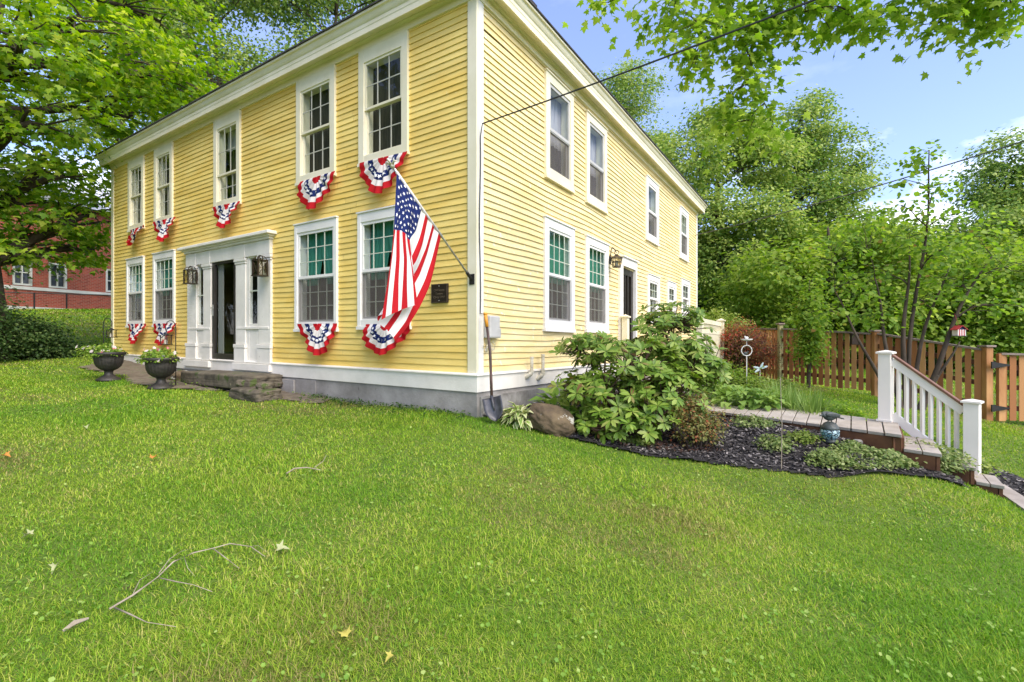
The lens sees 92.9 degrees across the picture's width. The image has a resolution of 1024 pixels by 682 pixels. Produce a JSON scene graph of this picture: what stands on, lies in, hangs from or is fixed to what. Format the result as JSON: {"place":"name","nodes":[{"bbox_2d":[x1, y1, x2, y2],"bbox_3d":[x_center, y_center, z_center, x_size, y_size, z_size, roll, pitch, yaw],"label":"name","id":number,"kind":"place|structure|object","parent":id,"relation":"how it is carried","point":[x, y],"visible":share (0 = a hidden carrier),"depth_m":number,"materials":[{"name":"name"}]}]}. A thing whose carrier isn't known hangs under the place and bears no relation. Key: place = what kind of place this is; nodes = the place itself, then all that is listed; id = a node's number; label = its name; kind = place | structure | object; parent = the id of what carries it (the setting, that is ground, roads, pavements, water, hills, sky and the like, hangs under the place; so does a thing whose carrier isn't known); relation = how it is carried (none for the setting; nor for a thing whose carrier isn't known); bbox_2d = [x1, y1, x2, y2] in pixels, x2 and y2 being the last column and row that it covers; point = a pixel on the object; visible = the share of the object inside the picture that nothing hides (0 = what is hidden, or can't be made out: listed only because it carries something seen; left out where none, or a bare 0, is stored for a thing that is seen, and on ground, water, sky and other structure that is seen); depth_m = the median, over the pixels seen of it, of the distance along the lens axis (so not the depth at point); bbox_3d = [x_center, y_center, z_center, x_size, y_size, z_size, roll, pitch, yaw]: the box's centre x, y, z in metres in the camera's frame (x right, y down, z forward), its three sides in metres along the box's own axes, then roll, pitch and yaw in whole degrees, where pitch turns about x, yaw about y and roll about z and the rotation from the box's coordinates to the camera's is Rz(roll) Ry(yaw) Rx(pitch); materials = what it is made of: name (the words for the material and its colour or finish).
{"place":"outdoors","nodes":[
{"label":"outdoors","id":0,"kind":"place"},
{"bbox_2d":[0,307,1023,681],"bbox_3d":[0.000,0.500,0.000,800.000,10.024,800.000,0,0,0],"label":"lawn ground","id":1,"kind":"structure","parent":0,"point":[704,480],"depth_m":3.17,"materials":[{"name":"green plant"}]},
{"bbox_2d":[0,282,43,362],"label":"dark shrub","id":2,"kind":"object","parent":1,"relation":"on","point":[9,316],"visible":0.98,"depth_m":11.51,"materials":[{"name":"green plant"}]},
{"bbox_2d":[0,302,85,361],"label":"dark shrub","id":3,"kind":"object","parent":1,"relation":"on","point":[51,335],"visible":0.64,"depth_m":12.14,"materials":[{"name":"green plant"}]},
{"bbox_2d":[5,315,81,360],"bbox_3d":[-12.311,-0.067,12.626,1.857,1.261,2.006,0,0,0],"label":"dark shrub","id":4,"kind":"object","parent":1,"relation":"on","point":[40,329],"visible":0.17,"depth_m":12.42,"materials":[{"name":"green plant"}]},
{"bbox_2d":[0,168,110,308],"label":"brick building","id":5,"kind":"structure","parent":1,"relation":"on","point":[86,282],"depth_m":32.45,"materials":[{"name":"red brick"}]},
{"bbox_2d":[12,265,31,285],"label":"window","id":6,"kind":"structure","parent":5,"relation":"in","point":[23,280],"depth_m":30.66,"materials":[{"name":"white wood"}]},
{"bbox_2d":[49,262,66,288],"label":"window","id":7,"kind":"structure","parent":5,"relation":"in","point":[62,283],"depth_m":32.27,"materials":[{"name":"white wood"}]},
{"bbox_2d":[0,142,110,289],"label":"woodland tree","id":8,"kind":"object","parent":1,"relation":"on","point":[11,172],"visible":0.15,"depth_m":31.16,"materials":[{"name":"green plant"}]},
{"bbox_2d":[34,336,99,358],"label":"dark shrub","id":9,"kind":"object","parent":1,"relation":"on","point":[68,354],"visible":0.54,"depth_m":12.63,"materials":[{"name":"green plant"}]},
{"bbox_2d":[73,341,128,381],"bbox_3d":[-7.634,0.366,8.994,0.914,0.740,0.624,0,0,0],"label":"flower urn","id":10,"kind":"object","parent":1,"relation":"on","point":[108,360],"visible":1,"depth_m":8.88,"materials":[{"name":"stone"}]},
{"bbox_2d":[7,0,231,176],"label":"ash tree","id":11,"kind":"object","parent":1,"relation":"on","point":[71,125],"visible":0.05,"depth_m":25.24,"materials":[{"name":"green plant"}]},
{"bbox_2d":[0,0,249,361],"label":"maple tree","id":12,"kind":"object","parent":1,"relation":"on","point":[94,72],"visible":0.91,"depth_m":12.04,"materials":[{"name":"green plant"}]},
{"bbox_2d":[133,346,180,389],"bbox_3d":[-6.005,0.452,8.295,0.679,0.720,0.610,0,0,0],"label":"flower urn","id":13,"kind":"object","parent":1,"relation":"on","point":[160,366],"visible":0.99,"depth_m":8.15,"materials":[{"name":"stone"}]},
{"bbox_2d":[109,543,264,626],"bbox_3d":[-1.678,1.226,2.531,0.481,0.103,0.664,0,0,10],"label":"fallen branch","id":14,"kind":"object","parent":1,"relation":"on","point":[125,599],"visible":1,"depth_m":2.49,"materials":[{"name":"beige wood"}]},
{"bbox_2d":[95,0,309,122],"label":"ash tree","id":15,"kind":"object","parent":1,"relation":"on","point":[227,52],"visible":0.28,"depth_m":24.33,"materials":[{"name":"green plant"}]},
{"bbox_2d":[79,360,330,402],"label":"dirt path","id":16,"kind":"structure","parent":1,"relation":"on","point":[134,372],"depth_m":8.98,"materials":[{"name":"brown soil"}]},
{"bbox_2d":[180,370,282,388],"bbox_3d":[-4.974,0.669,8.583,2.380,0.234,0.655,0,0,33],"label":"door step","id":17,"kind":"object","parent":16,"relation":"on","point":[219,378],"depth_m":8.18,"materials":[{"name":"stone"}]},
{"bbox_2d":[229,387,282,402],"bbox_3d":[-4.001,0.830,7.588,0.922,0.210,0.464,0,0,34],"label":"step","id":18,"kind":"object","parent":16,"relation":"on","point":[252,394],"visible":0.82,"depth_m":7.36,"materials":[{"name":"stone"}]},
{"bbox_2d":[224,0,374,74],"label":"ash tree","id":19,"kind":"object","parent":1,"relation":"on","point":[309,9],"visible":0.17,"depth_m":26.29,"materials":[{"name":"green plant"}]},
{"bbox_2d":[299,393,470,418],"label":"wall weeds","id":20,"kind":"object","parent":1,"relation":"on","point":[359,402],"depth_m":6.72,"materials":[{"name":"green plant"}]},
{"bbox_2d":[93,0,707,417],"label":"yellow house","id":21,"kind":"structure","parent":1,"relation":"on","point":[573,188],"depth_m":7.79,"materials":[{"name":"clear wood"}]},
{"bbox_2d":[127,155,144,232],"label":"window","id":22,"kind":"structure","parent":21,"relation":"in","point":[136,167],"depth_m":11.71,"materials":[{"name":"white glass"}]},
{"bbox_2d":[125,256,149,327],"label":"window","id":23,"kind":"structure","parent":21,"relation":"in","point":[135,266],"depth_m":11.66,"materials":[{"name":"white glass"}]},
{"bbox_2d":[153,141,173,225],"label":"window","id":24,"kind":"structure","parent":21,"relation":"in","point":[163,155],"depth_m":10.91,"materials":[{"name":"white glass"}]},
{"bbox_2d":[153,217,174,241],"bbox_3d":[-7.592,-2.393,10.555,0.959,0.514,0.139,0,0,33],"label":"bunting","id":25,"kind":"object","parent":21,"relation":"attached to","point":[161,228],"visible":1,"depth_m":10.54,"materials":[{"name":"multicoloured fabric"}]},
{"bbox_2d":[153,323,176,345],"bbox_3d":[-7.559,-0.144,10.537,0.981,0.486,0.133,0,0,33],"label":"bunting","id":26,"kind":"object","parent":21,"relation":"attached to","point":[159,329],"visible":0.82,"depth_m":10.58,"materials":[{"name":"multicoloured fabric"}]},
{"bbox_2d":[152,249,181,326],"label":"window","id":27,"kind":"structure","parent":21,"relation":"in","point":[164,262],"depth_m":10.81,"materials":[{"name":"white glass"}]},
{"bbox_2d":[213,201,239,227],"bbox_3d":[-5.396,-2.343,9.122,0.879,0.472,0.137,0,0,33],"label":"bunting","id":28,"kind":"object","parent":21,"relation":"attached to","point":[222,214],"visible":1,"depth_m":9.12,"materials":[{"name":"multicoloured fabric"}]},
{"bbox_2d":[212,109,241,210],"bbox_3d":[-5.351,-3.413,9.379,0.985,1.753,0.336,0,0,33],"label":"window","id":29,"kind":"structure","parent":21,"relation":"in","point":[230,122],"depth_m":9.45,"materials":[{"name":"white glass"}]},
{"bbox_2d":[211,258,256,359],"bbox_3d":[-5.379,-0.617,9.567,0.896,2.183,0.623,0,0,31],"label":"storm door","id":30,"kind":"structure","parent":21,"relation":"in","point":[220,355],"depth_m":9.54,"materials":[{"name":"brown metal"}]},
{"bbox_2d":[251,255,268,276],"bbox_3d":[-4.316,-1.292,8.359,0.210,0.364,0.219,0,0,33],"label":"wall lantern","id":31,"kind":"object","parent":21,"relation":"attached to","point":[259,269],"depth_m":8.33,"materials":[{"name":"brown metal"}]},
{"bbox_2d":[297,171,334,209],"bbox_3d":[-3.085,-2.325,7.609,0.939,0.526,0.128,0,0,33],"label":"bunting","id":32,"kind":"object","parent":21,"relation":"attached to","point":[312,192],"visible":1,"depth_m":7.62,"materials":[{"name":"multicoloured fabric"}]},
{"bbox_2d":[295,64,337,186],"bbox_3d":[-3.097,-3.405,7.834,1.018,1.725,0.216,0,0,33],"label":"window","id":33,"kind":"structure","parent":21,"relation":"in","point":[316,100],"depth_m":7.93,"materials":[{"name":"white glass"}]},
{"bbox_2d":[297,323,336,354],"bbox_3d":[-3.090,-0.026,7.628,0.927,0.501,0.126,0,0,33],"label":"bunting","id":34,"kind":"object","parent":21,"relation":"attached to","point":[318,337],"visible":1,"depth_m":7.59,"materials":[{"name":"multicoloured fabric"}]},
{"bbox_2d":[293,216,346,331],"bbox_3d":[-3.105,-1.034,7.823,1.028,1.783,0.774,0,0,0],"label":"window","id":35,"kind":"structure","parent":21,"relation":"in","point":[316,300],"depth_m":7.83,"materials":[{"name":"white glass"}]},
{"bbox_2d":[359,151,406,192],"bbox_3d":[-1.834,-2.321,6.798,0.915,0.521,0.107,0,0,32],"label":"bunting","id":36,"kind":"object","parent":21,"relation":"attached to","point":[377,175],"visible":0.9,"depth_m":6.82,"materials":[{"name":"multicoloured fabric"}]},
{"bbox_2d":[357,30,409,167],"bbox_3d":[-1.796,-3.402,6.984,1.026,1.706,0.216,0,0,33],"label":"window","id":37,"kind":"structure","parent":21,"relation":"in","point":[383,67],"depth_m":7.06,"materials":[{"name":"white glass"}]},
{"bbox_2d":[356,205,411,329],"bbox_3d":[-1.796,-1.026,6.970,1.062,1.737,0.673,0,0,6],"label":"window","id":38,"kind":"structure","parent":21,"relation":"in","point":[371,283],"depth_m":7.11,"materials":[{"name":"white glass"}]},
{"bbox_2d":[362,324,409,354],"bbox_3d":[-1.766,-0.022,6.754,0.982,0.444,0.137,0,0,35],"label":"bunting","id":39,"kind":"object","parent":21,"relation":"attached to","point":[378,339],"visible":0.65,"depth_m":6.84,"materials":[{"name":"multicoloured fabric"}]},
{"bbox_2d":[377,158,474,341],"bbox_3d":[-0.901,-0.912,5.402,0.202,1.852,1.526,0,0,34],"label":"flag","id":40,"kind":"object","parent":21,"relation":"attached to","point":[417,235],"visible":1,"depth_m":5.06,"materials":[{"name":"multicoloured fabric"}]},
{"bbox_2d":[431,283,448,302],"bbox_3d":[-0.941,-0.618,6.326,0.284,0.252,0.035,0,0,33],"label":"wall plaque","id":41,"kind":"object","parent":21,"relation":"attached to","point":[439,293],"depth_m":6.30,"materials":[{"name":"brown metal"}]},
{"bbox_2d":[479,124,500,352],"bbox_3d":[-0.272,-1.271,6.173,0.106,2.839,0.395,0,0,33],"label":"utility box","id":42,"kind":"object","parent":21,"relation":"attached to","point":[494,327],"visible":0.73,"depth_m":6.10,"materials":[{"name":"grey metal"}]},
{"bbox_2d":[536,215,575,332],"bbox_3d":[0.730,-1.029,7.860,0.721,1.780,0.931,0,0,0],"label":"window","id":43,"kind":"structure","parent":21,"relation":"in","point":[558,266],"depth_m":7.90,"materials":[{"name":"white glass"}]},
{"bbox_2d":[543,68,574,193],"bbox_3d":[0.763,-3.331,7.870,0.557,1.671,0.998,0,0,18],"label":"window","id":44,"kind":"structure","parent":21,"relation":"in","point":[558,167],"depth_m":7.93,"materials":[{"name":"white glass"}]},
{"bbox_2d":[581,110,607,214],"bbox_3d":[1.573,-3.295,9.110,0.546,1.658,0.980,0,0,18],"label":"window","id":45,"kind":"structure","parent":21,"relation":"in","point":[595,131],"depth_m":9.16,"materials":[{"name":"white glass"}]},
{"bbox_2d":[583,234,609,333],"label":"window","id":46,"kind":"structure","parent":21,"relation":"in","point":[596,312],"depth_m":9.16,"materials":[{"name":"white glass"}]},
{"bbox_2d":[610,268,632,353],"bbox_3d":[2.358,-0.525,10.612,0.300,2.168,0.891,0,0,33],"label":"side door","id":47,"kind":"structure","parent":21,"relation":"in","point":[627,274],"depth_m":10.63,"materials":[{"name":"brown metal"}]},
{"bbox_2d":[482,0,815,123],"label":"service wire","id":48,"kind":"object","parent":21,"relation":"attached to","point":[748,25],"visible":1,"depth_m":4.54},
{"bbox_2d":[644,174,659,246],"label":"window","id":49,"kind":"structure","parent":21,"relation":"in","point":[652,188],"depth_m":12.00,"materials":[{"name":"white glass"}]},
{"bbox_2d":[643,273,660,322],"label":"window","id":50,"kind":"structure","parent":21,"relation":"in","point":[653,281],"depth_m":12.21,"materials":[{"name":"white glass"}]},
{"bbox_2d":[666,280,676,310],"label":"window","id":51,"kind":"structure","parent":21,"relation":"in","point":[671,286],"depth_m":13.49,"materials":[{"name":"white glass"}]},
{"bbox_2d":[678,205,688,262],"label":"window","id":52,"kind":"structure","parent":21,"relation":"in","point":[683,233],"depth_m":14.59,"materials":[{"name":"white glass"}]},
{"bbox_2d":[680,278,690,316],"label":"window","id":53,"kind":"structure","parent":21,"relation":"in","point":[685,284],"depth_m":14.90,"materials":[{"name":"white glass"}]},
{"bbox_2d":[695,140,1023,235],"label":"service wire","id":54,"kind":"object","parent":21,"relation":"attached to","point":[872,187],"visible":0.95,"depth_m":10.73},
{"bbox_2d":[482,312,502,421],"bbox_3d":[-0.269,0.301,5.834,0.149,1.302,0.351,0,0,-40],"label":"shovel","id":55,"kind":"object","parent":1,"relation":"on","point":[493,408],"visible":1,"depth_m":5.81,"materials":[{"name":"metal"}]},
{"bbox_2d":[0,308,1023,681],"bbox_3d":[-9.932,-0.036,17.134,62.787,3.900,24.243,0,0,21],"label":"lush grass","id":56,"kind":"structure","parent":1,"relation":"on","point":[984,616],"depth_m":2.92,"materials":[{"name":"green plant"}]},
{"bbox_2d":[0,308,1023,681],"bbox_3d":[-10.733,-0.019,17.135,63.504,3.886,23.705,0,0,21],"label":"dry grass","id":57,"kind":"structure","parent":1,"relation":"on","point":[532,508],"depth_m":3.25,"materials":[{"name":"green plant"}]},
{"bbox_2d":[0,366,1023,681],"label":"clover","id":58,"kind":"object","parent":1,"relation":"on","point":[704,652],"visible":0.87,"depth_m":2.51,"materials":[{"name":"green plant"}]},
{"bbox_2d":[594,51,682,130],"bbox_3d":[6.666,-9.335,32.834,9.206,19.095,10.298,0,0,21],"label":"ash tree","id":59,"kind":"object","parent":1,"relation":"on","point":[624,88],"visible":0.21,"depth_m":30.73,"materials":[{"name":"green plant"}]},
{"bbox_2d":[620,314,725,394],"bbox_3d":[3.432,0.408,10.404,1.575,1.915,3.330,0,0,33],"label":"side porch","id":60,"kind":"object","parent":1,"relation":"on","point":[718,326],"visible":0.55,"depth_m":10.19,"materials":[{"name":"beige wood"}]},
{"bbox_2d":[483,390,969,487],"bbox_3d":[2.799,1.193,6.484,4.923,0.682,4.244,0,0,34],"label":"mulch bed","id":61,"kind":"object","parent":1,"relation":"on","point":[748,464],"visible":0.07,"depth_m":5.40,"materials":[{"name":"black wood"}]},
{"bbox_2d":[499,401,532,430],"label":"hosta","id":62,"kind":"object","parent":61,"relation":"on","point":[516,412],"visible":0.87,"depth_m":5.75,"materials":[{"name":"green plant"}]},
{"bbox_2d":[528,403,575,437],"bbox_3d":[0.471,0.955,5.789,0.561,0.432,0.438,0,0,0],"label":"boulder","id":63,"kind":"object","parent":61,"relation":"on","point":[554,420],"visible":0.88,"depth_m":5.63,"materials":[{"name":"stone"}]},
{"bbox_2d":[528,388,590,420],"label":"hosta","id":64,"kind":"object","parent":61,"relation":"on","point":[552,400],"visible":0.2,"depth_m":6.35,"materials":[{"name":"green plant"}]},
{"bbox_2d":[547,301,733,445],"bbox_3d":[1.735,0.388,6.307,2.560,1.883,1.669,0,0,-17],"label":"rhododendron","id":65,"kind":"object","parent":61,"relation":"on","point":[637,404],"visible":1,"depth_m":6.01,"materials":[{"name":"green plant"}]},
{"bbox_2d":[575,423,723,451],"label":"bark chips","id":66,"kind":"object","parent":61,"relation":"on","point":[666,447],"visible":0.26,"depth_m":5.71,"materials":[{"name":"black wood"}]},
{"bbox_2d":[664,392,737,447],"bbox_3d":[2.180,0.951,5.861,0.807,0.752,0.840,0,0,0],"label":"azalea","id":67,"kind":"object","parent":61,"relation":"on","point":[698,428],"visible":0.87,"depth_m":5.68,"materials":[{"name":"green plant"}]},
{"bbox_2d":[722,413,779,430],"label":"bed plant","id":68,"kind":"object","parent":61,"relation":"on","point":[765,423],"visible":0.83,"depth_m":6.27,"materials":[{"name":"green plant"}]},
{"bbox_2d":[752,431,797,453],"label":"bed plant","id":69,"kind":"object","parent":61,"relation":"on","point":[774,442],"visible":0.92,"depth_m":5.49,"materials":[{"name":"green plant"}]},
{"bbox_2d":[783,428,825,447],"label":"bed plant","id":70,"kind":"object","parent":61,"relation":"on","point":[805,437],"visible":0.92,"depth_m":5.54,"materials":[{"name":"green plant"}]},
{"bbox_2d":[819,411,843,442],"bbox_3d":[3.608,0.971,5.497,0.233,0.343,0.205,0,0,36],"label":"urn","id":71,"kind":"object","parent":61,"relation":"on","point":[829,431],"visible":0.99,"depth_m":5.45,"materials":[{"name":"blue ceramic"}]},
{"bbox_2d":[803,439,922,473],"bbox_3d":[3.977,1.257,5.264,1.753,0.344,0.649,0,0,-23],"label":"ground cover","id":72,"kind":"object","parent":61,"relation":"on","point":[887,457],"visible":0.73,"depth_m":5.11,"materials":[{"name":"green plant"}]},
{"bbox_2d":[903,436,941,470],"bbox_3d":[4.578,1.246,5.484,0.307,0.182,1.027,0,0,36],"label":"plank step","id":73,"kind":"object","parent":61,"relation":"on","point":[931,456],"visible":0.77,"depth_m":5.15,"materials":[{"name":"grey wood"}]},
{"bbox_2d":[688,382,772,405],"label":"garden soil","id":74,"kind":"structure","parent":1,"relation":"on","point":[711,394],"depth_m":8.85,"materials":[{"name":"brown soil"}]},
{"bbox_2d":[687,361,769,396],"bbox_3d":[3.862,0.568,9.138,1.840,1.016,1.103,0,0,0],"label":"garden shrub","id":75,"kind":"object","parent":74,"relation":"on","point":[735,380],"visible":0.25,"depth_m":8.93,"materials":[{"name":"green plant"}]},
{"bbox_2d":[708,384,773,409],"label":"hosta","id":76,"kind":"object","parent":74,"relation":"on","point":[727,395],"visible":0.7,"depth_m":7.51,"materials":[{"name":"green plant"}]},
{"bbox_2d":[729,385,795,411],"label":"hosta","id":77,"kind":"object","parent":74,"relation":"on","point":[768,397],"visible":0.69,"depth_m":7.21,"materials":[{"name":"green plant"}]},
{"bbox_2d":[719,373,809,393],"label":"garden shrub","id":78,"kind":"object","parent":74,"relation":"on","point":[768,380],"visible":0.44,"depth_m":9.06,"materials":[{"name":"green plant"}]},
{"bbox_2d":[764,383,819,410],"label":"daylily","id":79,"kind":"object","parent":74,"relation":"on","point":[790,399],"visible":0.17,"depth_m":7.25,"materials":[{"name":"green plant"}]},
{"bbox_2d":[783,384,852,415],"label":"daylily","id":80,"kind":"object","parent":74,"relation":"on","point":[814,403],"visible":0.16,"depth_m":6.87,"materials":[{"name":"green plant"}]},
{"bbox_2d":[808,395,872,420],"bbox_3d":[4.657,1.014,6.950,0.858,0.472,0.706,0,0,36],"label":"peony","id":81,"kind":"object","parent":74,"relation":"on","point":[848,410],"visible":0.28,"depth_m":6.85,"materials":[{"name":"plant"}]},
{"bbox_2d":[636,98,829,314],"bbox_3d":[9.708,-5.383,23.190,9.712,12.841,8.201,0,0,0],"label":"maple tree","id":82,"kind":"object","parent":1,"relation":"on","point":[714,217],"visible":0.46,"depth_m":21.77,"materials":[{"name":"green plant"}]},
{"bbox_2d":[719,315,796,378],"bbox_3d":[5.346,0.186,11.243,2.060,1.573,1.982,0,0,0],"label":"japanese maple","id":83,"kind":"object","parent":1,"relation":"on","point":[736,336],"visible":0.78,"depth_m":11.09,"materials":[{"name":"red plant"}]},
{"bbox_2d":[697,267,828,344],"bbox_3d":[10.053,-1.090,20.287,5.268,4.655,7.005,0,0,27],"label":"woodland tree","id":84,"kind":"object","parent":1,"relation":"on","point":[750,305],"visible":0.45,"depth_m":19.23,"materials":[{"name":"green plant"}]},
{"bbox_2d":[562,0,1023,174],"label":"maple tree","id":85,"kind":"object","parent":1,"relation":"on","point":[985,24],"visible":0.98,"depth_m":4.75,"materials":[{"name":"green plant"}]},
{"bbox_2d":[687,401,904,453],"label":"boardwalk","id":86,"kind":"structure","parent":1,"relation":"on","point":[869,432],"depth_m":6.01,"materials":[{"name":"grey wood"}]},
{"bbox_2d":[780,270,836,387],"bbox_3d":[6.309,-0.089,10.372,1.052,2.807,1.109,0,0,19],"label":"young tree","id":87,"kind":"object","parent":1,"relation":"on","point":[807,341],"visible":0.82,"depth_m":10.31,"materials":[{"name":"green plant"}]},
{"bbox_2d":[736,83,895,295],"bbox_3d":[15.089,-6.201,24.412,8.268,14.439,6.278,0,0,0],"label":"maple tree","id":88,"kind":"object","parent":1,"relation":"on","point":[824,189],"visible":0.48,"depth_m":23.71,"materials":[{"name":"green plant"}]},
{"bbox_2d":[697,209,943,364],"bbox_3d":[13.948,-2.289,23.036,8.414,7.434,11.188,0,0,-34],"label":"woodland tree","id":89,"kind":"object","parent":1,"relation":"on","point":[822,233],"visible":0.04,"depth_m":21.44,"materials":[{"name":"green plant"}]},
{"bbox_2d":[703,205,1022,369],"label":"woodland tree","id":90,"kind":"object","parent":1,"relation":"on","point":[765,277],"visible":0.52,"depth_m":16.90,"materials":[{"name":"green plant"}]},
{"bbox_2d":[745,323,996,420],"bbox_3d":[6.987,0.598,12.421,1.630,2.165,8.217,0,0,-10],"label":"picket fence","id":91,"kind":"object","parent":1,"relation":"on","point":[982,380],"visible":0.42,"depth_m":9.98,"materials":[{"name":"brown wood"}]},
{"bbox_2d":[783,221,1023,367],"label":"woodland tree","id":92,"kind":"object","parent":1,"relation":"on","point":[1005,246],"visible":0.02,"depth_m":18.58,"materials":[{"name":"green plant"}]},
{"bbox_2d":[788,139,1023,410],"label":"lilac tree","id":93,"kind":"object","parent":1,"relation":"on","point":[938,370],"visible":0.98,"depth_m":8.25,"materials":[{"name":"green plant"}]},
{"bbox_2d":[875,350,983,483],"bbox_3d":[4.930,0.962,5.790,0.178,1.697,0.982,0,0,-35],"label":"stair railing","id":94,"kind":"object","parent":1,"relation":"on","point":[890,361],"visible":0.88,"depth_m":5.80,"materials":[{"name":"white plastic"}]},
{"bbox_2d":[905,437,993,479],"bbox_3d":[4.549,1.258,5.335,0.872,0.390,0.810,0,0,-21],"label":"plant","id":95,"kind":"object","parent":1,"relation":"on","point":[947,460],"visible":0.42,"depth_m":5.18,"materials":[{"name":"green plant"}]},
{"bbox_2d":[950,458,975,484],"bbox_3d":[4.894,1.411,5.398,0.299,0.182,0.602,0,0,37],"label":"plank step","id":96,"kind":"object","parent":1,"relation":"on","point":[968,477],"visible":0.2,"depth_m":5.13,"materials":[{"name":"brown wood"}]},
{"bbox_2d":[913,240,1023,375],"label":"woodland tree","id":97,"kind":"object","parent":1,"relation":"on","point":[1004,334],"visible":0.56,"depth_m":16.07,"materials":[{"name":"green plant"}]},
{"bbox_2d":[913,225,1023,371],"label":"woodland tree","id":98,"kind":"object","parent":1,"relation":"on","point":[1005,236],"visible":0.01,"depth_m":18.85,"materials":[{"name":"green plant"}]},
{"bbox_2d":[941,440,1006,478],"bbox_3d":[5.151,1.388,5.652,0.827,0.403,0.841,0,0,0],"label":"plant","id":99,"kind":"object","parent":1,"relation":"on","point":[987,468],"visible":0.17,"depth_m":5.48,"materials":[{"name":"green plant"}]},
{"bbox_2d":[932,126,1023,247],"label":"oak tree","id":100,"kind":"object","parent":1,"relation":"on","point":[990,197],"visible":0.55,"depth_m":21.69,"materials":[{"name":"green plant"}]},
{"bbox_2d":[975,474,1004,497],"bbox_3d":[5.069,1.561,5.207,0.212,0.182,0.525,0,0,37],"label":"plank step","id":101,"kind":"object","parent":1,"relation":"on","point":[986,481],"visible":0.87,"depth_m":5.06,"materials":[{"name":"grey wood"}]},
{"bbox_2d":[990,484,1023,510],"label":"edging timber","id":102,"kind":"object","parent":1,"relation":"on","point":[1012,495],"visible":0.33,"depth_m":4.96,"materials":[{"name":"beige wood"}]},
{"bbox_2d":[991,353,1023,420],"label":"fence gate","id":103,"kind":"structure","parent":1,"relation":"on","point":[1001,366],"depth_m":8.48,"materials":[{"name":"brown wood"}]},
{"bbox_2d":[0,0,1023,232],"label":"sky","id":104,"kind":"structure","parent":0,"point":[908,111],"materials":[{"name":"blue"}]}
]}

